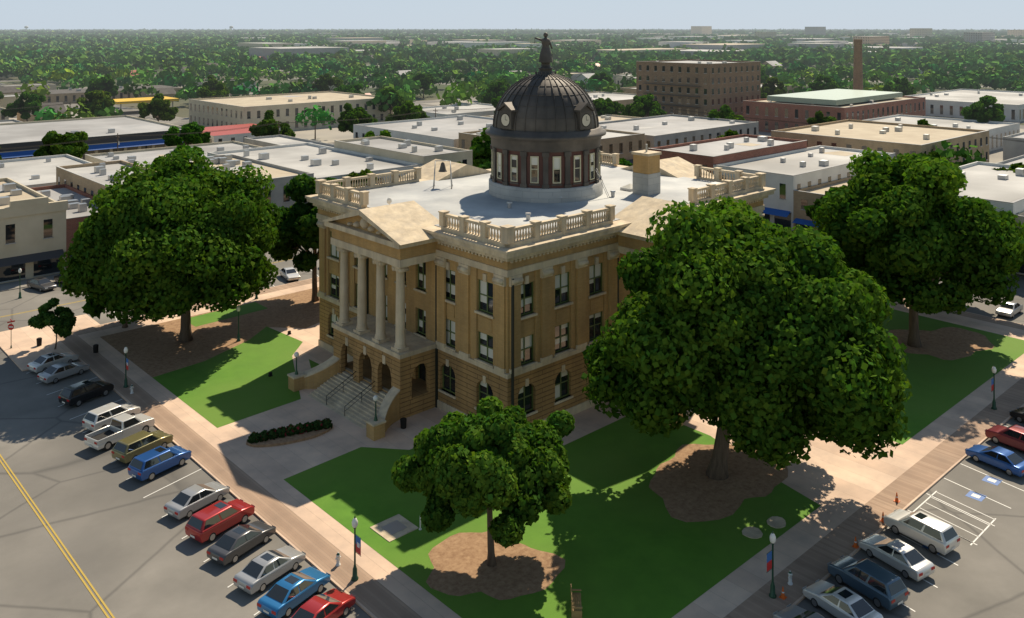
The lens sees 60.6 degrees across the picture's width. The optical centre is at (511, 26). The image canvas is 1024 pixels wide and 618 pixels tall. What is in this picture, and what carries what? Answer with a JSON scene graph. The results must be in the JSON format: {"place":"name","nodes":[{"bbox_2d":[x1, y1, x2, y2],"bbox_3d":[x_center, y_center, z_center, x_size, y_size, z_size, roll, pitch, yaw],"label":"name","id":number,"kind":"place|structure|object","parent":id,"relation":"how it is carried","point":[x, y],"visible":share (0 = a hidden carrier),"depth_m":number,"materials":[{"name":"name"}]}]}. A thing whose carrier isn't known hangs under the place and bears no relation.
{"place":"outdoors","nodes":[
{"label":"outdoors","id":0,"kind":"place"},
{"bbox_2d":[0,277,1023,617],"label":"square pavement","id":1,"kind":"structure","parent":0,"point":[658,525],"depth_m":71.28,"materials":[{"name":"concrete"}]},
{"bbox_2d":[7,319,14,347],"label":"stop sign","id":2,"kind":"object","parent":1,"relation":"on","point":[10,326],"visible":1,"depth_m":100.65,"materials":[{"name":"red metal"}]},
{"bbox_2d":[36,337,41,345],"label":"trash can","id":3,"kind":"object","parent":1,"relation":"on","point":[39,341],"visible":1,"depth_m":101.31,"materials":[{"name":"black metal"}]},
{"bbox_2d":[28,297,76,348],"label":"tree","id":4,"kind":"object","parent":1,"relation":"on","point":[62,322],"visible":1,"depth_m":98.96,"materials":[{"name":"green plant"}]},
{"bbox_2d":[93,344,98,352],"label":"trash can","id":5,"kind":"object","parent":1,"relation":"on","point":[95,348],"visible":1,"depth_m":99.17,"materials":[{"name":"black metal"}]},
{"bbox_2d":[81,287,127,327],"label":"tree","id":6,"kind":"object","parent":1,"relation":"on","point":[90,308],"visible":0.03,"depth_m":105.46,"materials":[{"name":"green plant"}]},
{"bbox_2d":[123,346,127,387],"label":"lamp post","id":7,"kind":"object","parent":1,"relation":"on","point":[126,367],"visible":1,"depth_m":89.70,"materials":[{"name":"green metal"}]},
{"bbox_2d":[236,305,240,341],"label":"lamp post","id":8,"kind":"object","parent":1,"relation":"on","point":[238,334],"visible":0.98,"depth_m":102.90,"materials":[{"name":"green metal"}]},
{"bbox_2d":[247,418,332,443],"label":"planter shrubs","id":9,"kind":"object","parent":1,"relation":"on","point":[284,431],"visible":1,"depth_m":78.79,"materials":[{"name":"green plant"}]},
{"bbox_2d":[268,173,341,301],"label":"tree","id":10,"kind":"object","parent":1,"relation":"on","point":[299,228],"visible":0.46,"depth_m":115.77,"materials":[{"name":"green plant"}]},
{"bbox_2d":[335,552,340,566],"bbox_3d":[-11.922,36.460,60.093,0.400,0.880,0.323,0,0,-43],"label":"hydrant","id":11,"kind":"object","parent":1,"relation":"on","point":[338,557],"visible":1,"depth_m":59.99,"materials":[{"name":"white metal"}]},
{"bbox_2d":[351,516,360,580],"bbox_3d":[-10.318,34.760,58.361,0.480,4.280,0.978,0,0,-43],"label":"lamp post","id":12,"kind":"object","parent":1,"relation":"on","point":[357,549],"visible":1,"depth_m":58.41,"materials":[{"name":"green metal"}]},
{"bbox_2d":[400,417,406,428],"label":"trash can","id":13,"kind":"object","parent":1,"relation":"on","point":[403,421],"visible":1,"depth_m":80.47,"materials":[{"name":"black"}]},
{"bbox_2d":[391,396,574,566],"bbox_3d":[-1.365,31.454,61.041,12.905,11.171,11.958,0,0,-43],"label":"tree","id":14,"kind":"object","parent":1,"relation":"on","point":[510,463],"visible":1,"depth_m":57.74,"materials":[{"name":"green plant"}]},
{"bbox_2d":[479,161,490,168],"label":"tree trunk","id":15,"kind":"object","parent":1,"relation":"on","point":[486,165],"visible":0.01,"depth_m":141.77,"materials":[{"name":"green plant"}]},
{"bbox_2d":[570,584,581,617],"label":"bench","id":16,"kind":"object","parent":1,"relation":"on","point":[576,607],"visible":1,"depth_m":55.30,"materials":[{"name":"brown wood"}]},
{"bbox_2d":[581,195,912,480],"bbox_3d":[19.675,25.475,70.357,25.798,23.130,25.192,0,0,-43],"label":"tree","id":17,"kind":"object","parent":1,"relation":"on","point":[747,326],"visible":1,"depth_m":63.79,"materials":[{"name":"green plant"}]},
{"bbox_2d":[767,531,776,598],"bbox_3d":[16.706,34.760,56.612,0.990,4.280,0.457,0,0,-43],"label":"lamp post","id":18,"kind":"object","parent":1,"relation":"on","point":[770,565],"visible":1,"depth_m":56.67,"materials":[{"name":"green metal"}]},
{"bbox_2d":[779,586,786,599],"bbox_3d":[17.526,36.550,56.690,0.380,0.700,0.380,0,0,-43],"label":"traffic cone","id":19,"kind":"object","parent":1,"relation":"on","point":[782,596],"visible":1,"depth_m":56.62,"materials":[{"name":"orange plastic"}]},
{"bbox_2d":[788,570,792,584],"bbox_3d":[18.429,36.460,58.071,0.400,0.880,0.323,0,0,-43],"label":"hydrant","id":20,"kind":"object","parent":1,"relation":"on","point":[790,578],"visible":1,"depth_m":57.98,"materials":[{"name":"white metal"}]},
{"bbox_2d":[852,537,858,548],"bbox_3d":[24.392,36.550,62.228,0.380,0.700,0.380,0,0,-43],"label":"traffic cone","id":21,"kind":"object","parent":1,"relation":"on","point":[855,545],"visible":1,"depth_m":62.16,"materials":[{"name":"orange plastic"}]},
{"bbox_2d":[894,492,899,502],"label":"traffic cone","id":22,"kind":"object","parent":1,"relation":"on","point":[896,500],"visible":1,"depth_m":68.10,"materials":[{"name":"orange plastic"}]},
{"bbox_2d":[812,147,1023,347],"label":"tree","id":23,"kind":"object","parent":1,"relation":"on","point":[911,230],"visible":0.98,"depth_m":94.78,"materials":[{"name":"green plant"}]},
{"bbox_2d":[991,366,996,409],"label":"lamp post","id":24,"kind":"object","parent":1,"relation":"on","point":[994,369],"visible":1,"depth_m":84.55,"materials":[{"name":"green metal"}]},
{"bbox_2d":[0,59,1023,617],"bbox_3d":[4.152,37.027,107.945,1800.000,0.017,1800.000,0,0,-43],"label":"asphalt road","id":25,"kind":"structure","parent":0,"point":[134,553],"depth_m":64.21,"materials":[{"name":"grey asphalt"}]},
{"bbox_2d":[18,268,21,298],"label":"lamp post","id":26,"kind":"object","parent":25,"relation":"on","point":[19,271],"visible":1,"depth_m":119.53,"materials":[{"name":"green metal"}]},
{"bbox_2d":[0,91,45,121],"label":"tree","id":27,"kind":"object","parent":25,"relation":"on","point":[33,101],"visible":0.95,"depth_m":313.91,"materials":[{"name":"green plant"}]},
{"bbox_2d":[27,277,56,291],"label":"car","id":28,"kind":"object","parent":25,"relation":"on","point":[41,284],"visible":1,"depth_m":123.23,"materials":[{"name":"grey paint"}]},
{"bbox_2d":[27,352,78,372],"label":"car","id":29,"kind":"object","parent":25,"relation":"on","point":[44,362],"visible":0.89,"depth_m":94.56,"materials":[{"name":"white paint"}]},
{"bbox_2d":[54,274,63,282],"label":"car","id":30,"kind":"object","parent":25,"relation":"on","point":[56,278],"visible":0.18,"depth_m":126.45,"materials":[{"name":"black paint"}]},
{"bbox_2d":[32,130,88,158],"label":"tree","id":31,"kind":"object","parent":25,"relation":"on","point":[77,149],"visible":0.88,"depth_m":215.85,"materials":[{"name":"green plant"}]},
{"bbox_2d":[37,362,89,383],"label":"car","id":32,"kind":"object","parent":25,"relation":"on","point":[54,373],"visible":1,"depth_m":91.81,"materials":[{"name":"grey paint"}]},
{"bbox_2d":[58,379,113,406],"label":"car","id":33,"kind":"object","parent":25,"relation":"on","point":[77,394],"visible":1,"depth_m":86.12,"materials":[{"name":"black paint"}]},
{"bbox_2d":[84,74,118,95],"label":"tree","id":34,"kind":"object","parent":25,"relation":"on","point":[107,82],"visible":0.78,"depth_m":404.89,"materials":[{"name":"green plant"}]},
{"bbox_2d":[82,402,140,431],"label":"car","id":35,"kind":"object","parent":25,"relation":"on","point":[98,418],"visible":0.79,"depth_m":80.55,"materials":[{"name":"white paint"}]},
{"bbox_2d":[84,413,154,450],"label":"pickup truck","id":36,"kind":"object","parent":25,"relation":"on","point":[121,426],"visible":0.94,"depth_m":78.28,"materials":[{"name":"white paint"}]},
{"bbox_2d":[111,430,172,463],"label":"car","id":37,"kind":"object","parent":25,"relation":"on","point":[127,449],"visible":0.85,"depth_m":75.03,"materials":[{"name":"yellow paint"}]},
{"bbox_2d":[127,445,191,480],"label":"car","id":38,"kind":"object","parent":25,"relation":"on","point":[149,465],"visible":1,"depth_m":72.23,"materials":[{"name":"blue paint"}]},
{"bbox_2d":[162,121,210,146],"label":"tree","id":39,"kind":"object","parent":25,"relation":"on","point":[186,138],"visible":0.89,"depth_m":234.94,"materials":[{"name":"green plant"}]},
{"bbox_2d":[164,481,229,519],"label":"car","id":40,"kind":"object","parent":25,"relation":"on","point":[188,502],"visible":0.98,"depth_m":66.86,"materials":[{"name":"grey paint"}]},
{"bbox_2d":[198,83,229,97],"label":"tree","id":41,"kind":"object","parent":25,"relation":"on","point":[217,92],"visible":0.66,"depth_m":361.24,"materials":[{"name":"green plant"}]},
{"bbox_2d":[185,499,254,542],"bbox_3d":[-21.504,36.171,64.717,1.952,1.719,4.827,0,0,35],"label":"car","id":42,"kind":"object","parent":25,"relation":"on","point":[209,523],"visible":1,"depth_m":63.75,"materials":[{"name":"red paint"}]},
{"bbox_2d":[206,520,275,565],"bbox_3d":[-19.128,36.307,62.146,1.872,1.450,4.772,0,0,32],"label":"car","id":43,"kind":"object","parent":25,"relation":"on","point":[232,545],"visible":1,"depth_m":61.28,"materials":[{"name":"grey paint"}]},
{"bbox_2d":[233,545,305,594],"bbox_3d":[-16.275,36.307,59.064,1.872,1.450,4.772,0,0,35],"label":"car","id":44,"kind":"object","parent":25,"relation":"on","point":[260,572],"visible":1,"depth_m":58.22,"materials":[{"name":"grey paint"}]},
{"bbox_2d":[248,110,295,136],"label":"tree","id":45,"kind":"object","parent":25,"relation":"on","point":[270,129],"visible":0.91,"depth_m":251.46,"materials":[{"name":"green plant"}]},
{"bbox_2d":[279,266,300,280],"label":"car","id":46,"kind":"object","parent":25,"relation":"on","point":[289,273],"visible":1,"depth_m":128.22,"materials":[{"name":"white paint"}]},
{"bbox_2d":[257,566,330,617],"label":"car","id":47,"kind":"object","parent":25,"relation":"on","point":[284,596],"visible":1,"depth_m":55.79,"materials":[{"name":"blue paint"}]},
{"bbox_2d":[291,587,355,617],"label":"car","id":48,"kind":"object","parent":25,"relation":"on","point":[336,602],"visible":1,"depth_m":54.32,"materials":[{"name":"red paint"}]},
{"bbox_2d":[336,102,377,132],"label":"tree","id":49,"kind":"object","parent":25,"relation":"on","point":[354,114],"visible":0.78,"depth_m":274.39,"materials":[{"name":"green plant"}]},
{"bbox_2d":[363,130,391,137],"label":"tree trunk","id":50,"kind":"object","parent":25,"relation":"on","point":[386,133],"visible":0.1,"depth_m":219.22,"materials":[{"name":"green plant"}]},
{"bbox_2d":[385,100,429,121],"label":"tree","id":51,"kind":"object","parent":25,"relation":"on","point":[407,107],"visible":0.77,"depth_m":289.30,"materials":[{"name":"green plant"}]},
{"bbox_2d":[470,127,490,167],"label":"tree","id":52,"kind":"object","parent":25,"relation":"on","point":[481,151],"visible":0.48,"depth_m":204.36,"materials":[{"name":"green plant"}]},
{"bbox_2d":[480,79,506,103],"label":"tree","id":53,"kind":"object","parent":25,"relation":"on","point":[495,89],"visible":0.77,"depth_m":374.61,"materials":[{"name":"green plant"}]},
{"bbox_2d":[491,96,501,111],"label":"tree","id":54,"kind":"object","parent":25,"relation":"on","point":[495,101],"visible":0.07,"depth_m":319.10,"materials":[{"name":"green plant"}]},
{"bbox_2d":[0,259,1023,617],"bbox_3d":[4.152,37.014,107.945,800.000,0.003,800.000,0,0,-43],"label":"street markings","id":55,"kind":"object","parent":25,"relation":"on","point":[978,495],"visible":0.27,"depth_m":67.09,"materials":[{"name":"yellow paint"}]},
{"bbox_2d":[611,158,632,165],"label":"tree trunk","id":56,"kind":"object","parent":25,"relation":"on","point":[623,161],"visible":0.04,"depth_m":183.37,"materials":[{"name":"green plant"}]},
{"bbox_2d":[622,93,666,116],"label":"tree","id":57,"kind":"object","parent":25,"relation":"on","point":[644,106],"visible":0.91,"depth_m":308.12,"materials":[{"name":"green plant"}]},
{"bbox_2d":[714,129,738,138],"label":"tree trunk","id":58,"kind":"object","parent":25,"relation":"on","point":[729,132],"visible":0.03,"depth_m":214.10,"materials":[{"name":"green plant"}]},
{"bbox_2d":[773,604,825,617],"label":"car","id":59,"kind":"object","parent":25,"relation":"on","point":[792,611],"visible":1,"depth_m":53.94,"materials":[{"name":"grey paint"}]},
{"bbox_2d":[807,110,836,124],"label":"tree","id":60,"kind":"object","parent":25,"relation":"on","point":[818,118],"visible":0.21,"depth_m":255.74,"materials":[{"name":"green plant"}]},
{"bbox_2d":[803,185,842,219],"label":"tree","id":61,"kind":"object","parent":25,"relation":"on","point":[809,209],"visible":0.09,"depth_m":148.99,"materials":[{"name":"green plant"}]},
{"bbox_2d":[802,580,882,617],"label":"car","id":62,"kind":"object","parent":25,"relation":"on","point":[836,601],"visible":1,"depth_m":54.82,"materials":[{"name":"white paint"}]},
{"bbox_2d":[827,555,908,609],"bbox_3d":[23.286,36.175,57.536,1.952,1.711,4.827,0,0,-33],"label":"car","id":63,"kind":"object","parent":25,"relation":"on","point":[880,586],"visible":1,"depth_m":56.58,"materials":[{"name":"blue paint"}]},
{"bbox_2d":[858,533,934,580],"bbox_3d":[26.443,36.307,60.455,1.872,1.450,4.772,0,0,-31],"label":"car","id":64,"kind":"object","parent":25,"relation":"on","point":[908,561],"visible":1,"depth_m":59.62,"materials":[{"name":"white paint"}]},
{"bbox_2d":[883,509,959,554],"bbox_3d":[29.524,36.171,63.310,1.952,1.719,4.827,0,0,-34],"label":"car","id":65,"kind":"object","parent":25,"relation":"on","point":[934,535],"visible":1,"depth_m":62.38,"materials":[{"name":"white paint"}]},
{"bbox_2d":[965,444,1023,476],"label":"car","id":66,"kind":"object","parent":25,"relation":"on","point":[1010,463],"visible":1,"depth_m":73.23,"materials":[{"name":"blue paint"}]},
{"bbox_2d":[985,425,1023,450],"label":"car","id":67,"kind":"object","parent":25,"relation":"on","point":[1012,436],"visible":1,"depth_m":77.09,"materials":[{"name":"red paint"}]},
{"bbox_2d":[995,301,1022,317],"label":"car","id":68,"kind":"object","parent":25,"relation":"on","point":[1011,309],"visible":0.98,"depth_m":112.20,"materials":[{"name":"grey paint"}]},
{"bbox_2d":[1009,407,1023,422],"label":"car","id":69,"kind":"object","parent":25,"relation":"on","point":[1018,413],"visible":1,"depth_m":82.31,"materials":[{"name":"black paint"}]},
{"bbox_2d":[0,44,1023,124],"bbox_3d":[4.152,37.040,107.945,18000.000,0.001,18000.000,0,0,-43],"label":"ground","id":70,"kind":"structure","parent":0,"point":[182,106],"depth_m":536.04,"materials":[{"name":"green plant"}]},
{"bbox_2d":[57,147,283,342],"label":"tree","id":71,"kind":"object","parent":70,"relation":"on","point":[181,234],"visible":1,"depth_m":96.48,"materials":[{"name":"green plant"}]},
{"bbox_2d":[196,74,229,96],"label":"tree","id":72,"kind":"object","parent":70,"relation":"on","point":[212,82],"visible":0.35,"depth_m":409.00,"materials":[{"name":"green plant"}]},
{"bbox_2d":[311,73,343,90],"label":"tree","id":73,"kind":"object","parent":70,"relation":"on","point":[321,83],"visible":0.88,"depth_m":425.95,"materials":[{"name":"green plant"}]},
{"bbox_2d":[333,83,364,93],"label":"tree","id":74,"kind":"object","parent":70,"relation":"on","point":[354,88],"visible":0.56,"depth_m":375.80,"materials":[{"name":"green plant"}]},
{"bbox_2d":[378,88,408,113],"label":"tree","id":75,"kind":"object","parent":70,"relation":"on","point":[401,100],"visible":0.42,"depth_m":337.06,"materials":[{"name":"green plant"}]},
{"bbox_2d":[412,73,434,97],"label":"tree","id":76,"kind":"object","parent":70,"relation":"on","point":[425,80],"visible":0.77,"depth_m":453.76,"materials":[{"name":"green plant"}]},
{"bbox_2d":[0,90,1021,149],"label":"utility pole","id":77,"kind":"object","parent":70,"relation":"on","point":[313,121],"visible":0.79,"depth_m":261.14,"materials":[{"name":"brown wood"}]},
{"bbox_2d":[0,28,1023,165],"bbox_3d":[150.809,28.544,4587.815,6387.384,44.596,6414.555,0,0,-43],"label":"forest","id":78,"kind":"object","parent":70,"relation":"on","point":[77,57],"visible":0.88,"depth_m":741.97,"materials":[{"name":"green plant"}]},
{"bbox_2d":[0,26,1023,283],"bbox_3d":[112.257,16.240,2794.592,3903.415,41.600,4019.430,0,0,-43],"label":"town buildings","id":79,"kind":"structure","parent":70,"relation":"on","point":[44,206],"depth_m":236.17,"materials":[{"name":"beige concrete"}]},
{"bbox_2d":[287,144,775,440],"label":"courthouse","id":80,"kind":"structure","parent":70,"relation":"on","point":[447,286],"depth_m":85.05,"materials":[{"name":"beige stone"}]},
{"bbox_2d":[485,32,605,202],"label":"dome","id":81,"kind":"structure","parent":80,"relation":"attached to","point":[545,132],"depth_m":98.55,"materials":[{"name":"grey metal"}]},
{"bbox_2d":[587,71,613,88],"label":"tree","id":82,"kind":"object","parent":70,"relation":"on","point":[604,76],"visible":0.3,"depth_m":444.30,"materials":[{"name":"green plant"}]},
{"bbox_2d":[592,97,624,115],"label":"tree","id":83,"kind":"object","parent":70,"relation":"on","point":[605,106],"visible":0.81,"depth_m":308.15,"materials":[{"name":"green plant"}]},
{"bbox_2d":[708,104,744,120],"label":"tree","id":84,"kind":"object","parent":70,"relation":"on","point":[725,112],"visible":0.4,"depth_m":274.66,"materials":[{"name":"green plant"}]},
{"bbox_2d":[761,87,767,98],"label":"tree","id":85,"kind":"object","parent":70,"relation":"on","point":[763,95],"visible":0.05,"depth_m":357.07,"materials":[{"name":"green plant"}]},
{"bbox_2d":[761,68,768,82],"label":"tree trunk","id":86,"kind":"object","parent":70,"relation":"on","point":[764,76],"visible":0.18,"depth_m":467.35,"materials":[{"name":"green plant"}]},
{"bbox_2d":[920,151,941,160],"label":"tree","id":87,"kind":"object","parent":70,"relation":"on","point":[933,155],"visible":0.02,"depth_m":183.49,"materials":[{"name":"green plant"}]},
{"bbox_2d":[954,192,1020,274],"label":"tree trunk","id":88,"kind":"object","parent":70,"relation":"on","point":[1012,271],"depth_m":112.09,"materials":[{"name":"green plant"}]},
{"bbox_2d":[993,162,1023,172],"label":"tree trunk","id":89,"kind":"object","parent":70,"relation":"on","point":[1014,166],"visible":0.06,"depth_m":165.23,"materials":[{"name":"green plant"}]},
{"bbox_2d":[0,45,1023,291],"bbox_3d":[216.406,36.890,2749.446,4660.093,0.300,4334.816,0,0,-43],"label":"town pavement","id":90,"kind":"structure","parent":0,"point":[326,135],"depth_m":292.68,"materials":[{"name":"beige concrete"}]},
{"bbox_2d":[76,90,114,115],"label":"tree","id":91,"kind":"object","parent":90,"relation":"on","point":[97,99],"visible":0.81,"depth_m":317.74,"materials":[{"name":"green plant"}]},
{"bbox_2d":[137,93,178,121],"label":"tree","id":92,"kind":"object","parent":90,"relation":"on","point":[158,107],"visible":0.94,"depth_m":300.61,"materials":[{"name":"green plant"}]},
{"bbox_2d":[150,143,203,169],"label":"tree","id":93,"kind":"object","parent":90,"relation":"on","point":[159,158],"visible":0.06,"depth_m":183.84,"materials":[{"name":"green plant"}]},
{"bbox_2d":[341,168,378,186],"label":"tree","id":94,"kind":"object","parent":90,"relation":"on","point":[366,171],"visible":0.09,"depth_m":164.29,"materials":[{"name":"green plant"}]},
{"bbox_2d":[761,77,786,95],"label":"tree","id":95,"kind":"object","parent":90,"relation":"on","point":[770,88],"visible":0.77,"depth_m":384.19,"materials":[{"name":"green plant"}]},
{"bbox_2d":[807,74,839,91],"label":"tree","id":96,"kind":"object","parent":90,"relation":"on","point":[818,84],"visible":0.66,"depth_m":397.19,"materials":[{"name":"green plant"}]},
{"bbox_2d":[880,77,915,95],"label":"tree","id":97,"kind":"object","parent":90,"relation":"on","point":[904,86],"visible":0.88,"depth_m":401.62,"materials":[{"name":"green plant"}]},
{"bbox_2d":[917,118,932,125],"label":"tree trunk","id":98,"kind":"object","parent":90,"relation":"on","point":[922,122],"visible":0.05,"depth_m":228.18,"materials":[{"name":"green plant"}]},
{"bbox_2d":[961,95,1005,122],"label":"tree","id":99,"kind":"object","parent":90,"relation":"on","point":[978,111],"visible":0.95,"depth_m":286.01,"materials":[{"name":"green plant"}]},
{"bbox_2d":[0,0,1023,29],"label":"sky","id":100,"kind":"structure","parent":0,"point":[14,14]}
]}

